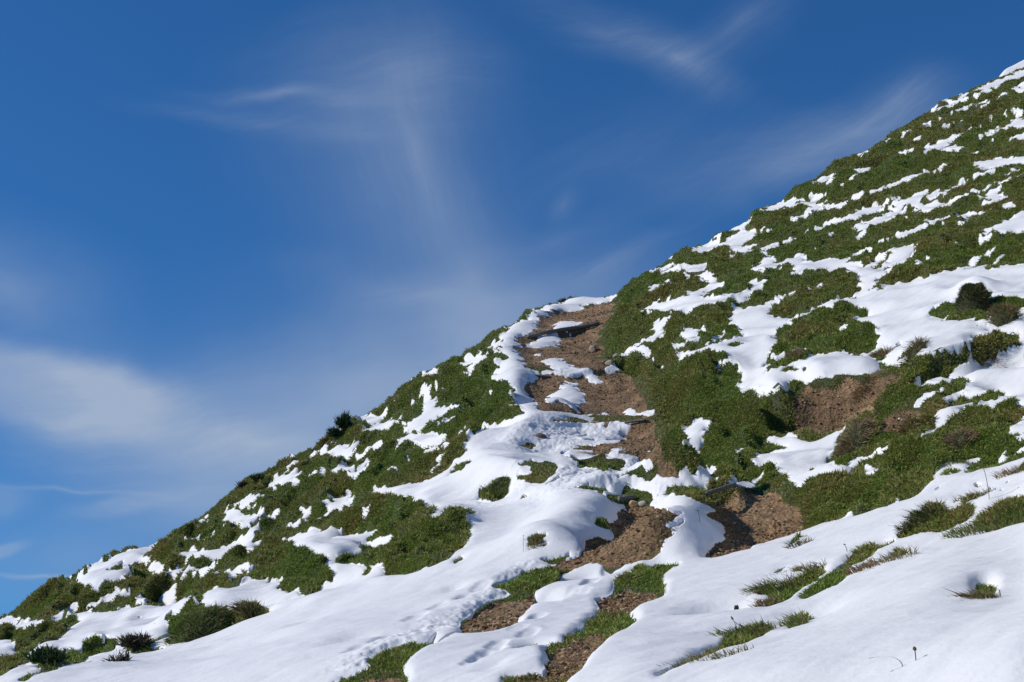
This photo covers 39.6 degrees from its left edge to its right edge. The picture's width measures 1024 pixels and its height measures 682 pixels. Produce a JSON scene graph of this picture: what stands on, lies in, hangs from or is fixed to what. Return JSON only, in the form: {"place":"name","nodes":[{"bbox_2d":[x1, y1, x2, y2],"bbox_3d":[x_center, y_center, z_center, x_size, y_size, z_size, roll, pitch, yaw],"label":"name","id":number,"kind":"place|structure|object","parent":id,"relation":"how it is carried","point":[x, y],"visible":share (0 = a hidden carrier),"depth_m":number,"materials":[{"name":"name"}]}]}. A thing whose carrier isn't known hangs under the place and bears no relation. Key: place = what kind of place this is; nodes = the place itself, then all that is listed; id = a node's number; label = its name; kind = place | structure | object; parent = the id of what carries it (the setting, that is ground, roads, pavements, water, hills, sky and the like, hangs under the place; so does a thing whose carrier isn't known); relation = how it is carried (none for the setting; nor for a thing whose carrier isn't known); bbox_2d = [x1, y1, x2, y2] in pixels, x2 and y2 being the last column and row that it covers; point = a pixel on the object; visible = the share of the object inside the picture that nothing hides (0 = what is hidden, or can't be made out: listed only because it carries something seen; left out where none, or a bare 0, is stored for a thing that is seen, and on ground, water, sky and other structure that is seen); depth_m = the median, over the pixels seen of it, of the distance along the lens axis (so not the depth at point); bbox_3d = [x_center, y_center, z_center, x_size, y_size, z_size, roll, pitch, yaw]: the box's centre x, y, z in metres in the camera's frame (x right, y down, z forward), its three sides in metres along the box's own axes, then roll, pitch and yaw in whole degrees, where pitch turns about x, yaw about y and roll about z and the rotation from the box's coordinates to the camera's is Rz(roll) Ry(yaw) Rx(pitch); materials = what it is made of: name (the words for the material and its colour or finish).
{"place":"outdoors","nodes":[
{"label":"outdoors","id":0,"kind":"place"},
{"bbox_2d":[0,66,1023,681],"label":"hillside","id":1,"kind":"structure","parent":0,"point":[716,372],"depth_m":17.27,"materials":[{"name":"plant"}]},
{"bbox_2d":[20,643,70,665],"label":"shrub","id":2,"kind":"object","parent":1,"relation":"on","point":[43,656],"visible":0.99,"depth_m":7.95,"materials":[{"name":"green plant"}]},
{"bbox_2d":[102,649,131,660],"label":"shrub","id":3,"kind":"object","parent":1,"relation":"on","point":[124,657],"visible":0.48,"depth_m":7.89,"materials":[{"name":"green plant"}]},
{"bbox_2d":[113,630,156,650],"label":"shrub","id":4,"kind":"object","parent":1,"relation":"on","point":[134,641],"visible":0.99,"depth_m":9.12,"materials":[{"name":"green plant"}]},
{"bbox_2d":[160,605,233,646],"bbox_3d":[-2.026,1.853,9.143,0.475,0.324,0.472,0,-12,0],"label":"grass tussock","id":5,"kind":"object","parent":1,"relation":"on","point":[198,624],"depth_m":9.07,"materials":[{"name":"plant"}]},
{"bbox_2d":[234,480,250,487],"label":"shrub","id":6,"kind":"object","parent":1,"relation":"on","point":[242,484],"visible":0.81,"depth_m":19.73,"materials":[{"name":"green plant"}]},
{"bbox_2d":[219,597,272,619],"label":"grass tussock","id":7,"kind":"object","parent":1,"relation":"on","point":[248,610],"depth_m":9.18,"materials":[{"name":"plant"}]},
{"bbox_2d":[249,471,264,480],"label":"shrub","id":8,"kind":"object","parent":1,"relation":"on","point":[260,476],"visible":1,"depth_m":19.74,"materials":[{"name":"green plant"}]},
{"bbox_2d":[325,426,344,438],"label":"shrub","id":9,"kind":"object","parent":1,"relation":"on","point":[334,433],"visible":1,"depth_m":21.24,"materials":[{"name":"green plant"}]},
{"bbox_2d":[333,410,354,431],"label":"shrub","id":10,"kind":"object","parent":1,"relation":"on","point":[343,422],"visible":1,"depth_m":21.30,"materials":[{"name":"green plant"}]},
{"bbox_2d":[479,474,510,499],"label":"grass tussock","id":11,"kind":"object","parent":1,"relation":"on","point":[496,488],"depth_m":11.58,"materials":[{"name":"plant"}]},
{"bbox_2d":[0,60,1023,681],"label":"snow","id":12,"kind":"structure","parent":1,"relation":"on","point":[866,624],"depth_m":7.99,"materials":[{"name":"white snow"}]},
{"bbox_2d":[197,600,233,618],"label":"grass tussock","id":13,"kind":"object","parent":12,"relation":"on","point":[224,607],"depth_m":9.25,"materials":[{"name":"plant"}]},
{"bbox_2d":[738,583,764,595],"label":"grass tuft","id":14,"kind":"object","parent":12,"relation":"on","point":[750,591],"visible":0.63,"depth_m":6.15,"materials":[{"name":"green plant"}]},
{"bbox_2d":[747,592,780,606],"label":"grass tuft","id":15,"kind":"object","parent":12,"relation":"on","point":[760,603],"visible":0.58,"depth_m":5.76,"materials":[{"name":"green plant"}]},
{"bbox_2d":[775,609,809,627],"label":"grass tuft","id":16,"kind":"object","parent":12,"relation":"on","point":[796,621],"visible":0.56,"depth_m":5.12,"materials":[{"name":"green plant"}]},
{"bbox_2d":[779,535,813,548],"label":"grass tuft","id":17,"kind":"object","parent":12,"relation":"on","point":[799,543],"visible":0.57,"depth_m":7.39,"materials":[{"name":"green plant"}]},
{"bbox_2d":[838,555,879,575],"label":"grass tuft","id":18,"kind":"object","parent":12,"relation":"on","point":[853,569],"visible":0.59,"depth_m":5.96,"materials":[{"name":"green plant"}]},
{"bbox_2d":[866,545,917,564],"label":"grass tuft","id":19,"kind":"object","parent":12,"relation":"on","point":[899,556],"visible":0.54,"depth_m":6.00,"materials":[{"name":"green plant"}]},
{"bbox_2d":[929,453,970,466],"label":"grass tuft","id":20,"kind":"object","parent":12,"relation":"on","point":[954,461],"visible":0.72,"depth_m":9.14,"materials":[{"name":"green plant"}]},
{"bbox_2d":[944,584,1000,598],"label":"grass tuft","id":21,"kind":"object","parent":12,"relation":"on","point":[979,595],"visible":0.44,"depth_m":4.61,"materials":[{"name":"green plant"}]},
{"bbox_2d":[953,485,995,501],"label":"grass tuft","id":22,"kind":"object","parent":12,"relation":"on","point":[981,493],"visible":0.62,"depth_m":6.79,"materials":[{"name":"green plant"}]},
{"bbox_2d":[940,496,1023,538],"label":"grass tuft","id":23,"kind":"object","parent":12,"relation":"on","point":[978,528],"visible":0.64,"depth_m":6.25,"materials":[{"name":"green plant"}]},
{"bbox_2d":[990,460,1023,478],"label":"grass tuft","id":24,"kind":"object","parent":12,"relation":"on","point":[1014,470],"visible":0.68,"depth_m":7.71,"materials":[{"name":"plant"}]},
{"bbox_2d":[525,536,546,548],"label":"grass tussock","id":25,"kind":"object","parent":1,"relation":"on","point":[536,541],"depth_m":8.22,"materials":[{"name":"plant"}]},
{"bbox_2d":[617,494,635,501],"bbox_3d":[0.827,1.135,10.275,0.138,0.058,0.046,5,-13,-22],"label":"step log","id":26,"kind":"object","parent":1,"relation":"on","point":[626,497],"visible":1,"depth_m":10.26,"materials":[{"name":"grey wood"}]},
{"bbox_2d":[656,642,753,667],"bbox_3d":[0.605,1.010,4.481,0.320,0.130,0.134,0,-12,0],"label":"grass tuft","id":27,"kind":"object","parent":1,"relation":"on","point":[696,657],"visible":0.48,"depth_m":4.48,"materials":[{"name":"green plant"}]},
{"bbox_2d":[705,482,736,495],"bbox_3d":[1.467,1.038,9.985,0.316,0.110,0.036,9,-15,-39],"label":"step log","id":28,"kind":"object","parent":1,"relation":"on","point":[721,488],"visible":1,"depth_m":9.97,"materials":[{"name":"grey wood"}]},
{"bbox_2d":[708,615,775,637],"bbox_3d":[0.821,1.039,5.117,0.252,0.116,0.203,-5,-13,24],"label":"grass tuft","id":29,"kind":"object","parent":1,"relation":"on","point":[749,630],"visible":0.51,"depth_m":5.12,"materials":[{"name":"green plant"}]},
{"bbox_2d":[742,571,803,594],"bbox_3d":[1.132,1.055,6.164,0.275,0.136,0.229,3,-12,-16],"label":"grass tuft","id":30,"kind":"object","parent":1,"relation":"on","point":[772,586],"visible":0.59,"depth_m":6.14,"materials":[{"name":"green plant"}]},
{"bbox_2d":[778,347,803,358],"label":"grass tussock","id":31,"kind":"object","parent":1,"relation":"on","point":[795,352],"depth_m":15.13,"materials":[{"name":"plant"}]},
{"bbox_2d":[788,557,825,571],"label":"grass tuft","id":32,"kind":"object","parent":1,"relation":"on","point":[798,568],"visible":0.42,"depth_m":6.43,"materials":[{"name":"green plant"}]},
{"bbox_2d":[827,413,880,461],"bbox_3d":[2.709,0.792,11.220,0.493,0.456,0.422,0,-12,0],"label":"grass tussock","id":33,"kind":"object","parent":1,"relation":"on","point":[857,434],"depth_m":11.17,"materials":[{"name":"plant"}]},
{"bbox_2d":[845,369,886,403],"bbox_3d":[3.426,0.416,13.566,0.533,0.380,0.323,3,-12,-12],"label":"grass tussock","id":34,"kind":"object","parent":1,"relation":"on","point":[864,387],"depth_m":13.60,"materials":[{"name":"plant"}]},
{"bbox_2d":[864,345,894,357],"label":"grass tussock","id":35,"kind":"object","parent":1,"relation":"on","point":[881,353],"depth_m":14.46,"materials":[{"name":"plant"}]},
{"bbox_2d":[889,507,925,533],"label":"grass tuft","id":36,"kind":"object","parent":1,"relation":"on","point":[900,529],"visible":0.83,"depth_m":6.70,"materials":[{"name":"green plant"}]},
{"bbox_2d":[891,415,925,435],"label":"grass tussock","id":37,"kind":"object","parent":1,"relation":"on","point":[907,418],"depth_m":11.08,"materials":[{"name":"plant"}]},
{"bbox_2d":[895,336,929,366],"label":"grass tussock","id":38,"kind":"object","parent":1,"relation":"on","point":[919,345],"depth_m":13.60,"materials":[{"name":"plant"}]},
{"bbox_2d":[907,498,943,523],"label":"grass tuft","id":39,"kind":"object","parent":1,"relation":"on","point":[937,507],"visible":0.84,"depth_m":6.69,"materials":[{"name":"green plant"}]},
{"bbox_2d":[935,423,982,449],"bbox_3d":[3.005,0.661,9.532,0.338,0.236,0.326,0,-12,0],"label":"grass tussock","id":40,"kind":"object","parent":1,"relation":"on","point":[961,436],"depth_m":9.50,"materials":[{"name":"plant"}]},
{"bbox_2d":[955,282,992,315],"bbox_3d":[4.822,-0.432,14.867,0.406,0.431,0.423,11,-16,-42],"label":"grass tussock","id":41,"kind":"object","parent":1,"relation":"on","point":[974,296],"depth_m":14.78,"materials":[{"name":"plant"}]},
{"bbox_2d":[981,347,1012,368],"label":"grass tussock","id":42,"kind":"object","parent":1,"relation":"on","point":[993,356],"depth_m":13.46,"materials":[{"name":"plant"}]},
{"bbox_2d":[983,301,1023,326],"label":"grass tussock","id":43,"kind":"object","parent":1,"relation":"on","point":[1002,314],"depth_m":14.04,"materials":[{"name":"plant"}]},
{"bbox_2d":[0,0,1023,615],"label":"sky","id":44,"kind":"structure","parent":0,"point":[230,229],"materials":[{"name":"blue"}]},
{"bbox_2d":[363,302,923,681],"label":"path","id":45,"kind":"structure","parent":0,"point":[638,430],"depth_m":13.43,"materials":[{"name":"brown soil"}]},
{"bbox_2d":[535,433,546,438],"bbox_3d":[0.293,0.995,14.653,0.133,0.099,0.096,0,-12,0],"label":"rock","id":46,"kind":"object","parent":45,"relation":"on","point":[542,435],"visible":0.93,"depth_m":14.62,"materials":[{"name":"stone"}]},
{"bbox_2d":[535,374,549,377],"bbox_3d":[0.409,0.481,19.370,0.220,0.052,0.046,1,-12,-7],"label":"step log","id":47,"kind":"object","parent":45,"relation":"on","point":[542,376],"visible":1,"depth_m":19.36,"materials":[{"name":"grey wood"}]},
{"bbox_2d":[526,322,599,338],"bbox_3d":[0.865,-0.182,24.184,1.373,0.406,0.141,5,-13,-24],"label":"step log","id":48,"kind":"object","parent":45,"relation":"on","point":[551,331],"visible":1,"depth_m":24.16,"materials":[{"name":"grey wood"}]},
{"bbox_2d":[574,451,590,454],"bbox_3d":[0.658,1.065,13.352,0.184,0.057,0.120,0,-12,0],"label":"rock","id":49,"kind":"object","parent":45,"relation":"on","point":[584,452],"visible":0.39,"depth_m":13.31,"materials":[{"name":"stone"}]},
{"bbox_2d":[589,345,596,352],"bbox_3d":[1.286,0.142,22.618,0.127,0.168,0.149,0,-12,0],"label":"rock","id":50,"kind":"object","parent":45,"relation":"on","point":[593,348],"visible":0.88,"depth_m":22.57,"materials":[{"name":"stone"}]},
{"bbox_2d":[605,360,613,364],"bbox_3d":[1.380,0.314,20.037,0.125,0.100,0.086,-6,-13,28],"label":"rock","id":51,"kind":"object","parent":45,"relation":"on","point":[610,362],"visible":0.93,"depth_m":20.00,"materials":[{"name":"stone"}]},
{"bbox_2d":[627,500,638,507],"bbox_3d":[0.872,1.177,10.231,0.061,0.064,0.080,7,-14,-31],"label":"rock","id":52,"kind":"object","parent":45,"relation":"on","point":[632,503],"visible":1,"depth_m":10.21,"materials":[{"name":"stone"}]},
{"bbox_2d":[624,419,645,423],"bbox_3d":[1.335,0.869,15.415,0.240,0.045,0.049,-4,-12,17],"label":"step log","id":53,"kind":"object","parent":45,"relation":"on","point":[633,421],"visible":1,"depth_m":15.40,"materials":[{"name":"grey wood"}]},
{"bbox_2d":[638,501,646,506],"bbox_3d":[0.941,1.169,10.198,0.072,0.050,0.060,0,-12,0],"label":"rock","id":54,"kind":"object","parent":45,"relation":"on","point":[641,503],"visible":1,"depth_m":10.18,"materials":[{"name":"stone"}]}
]}

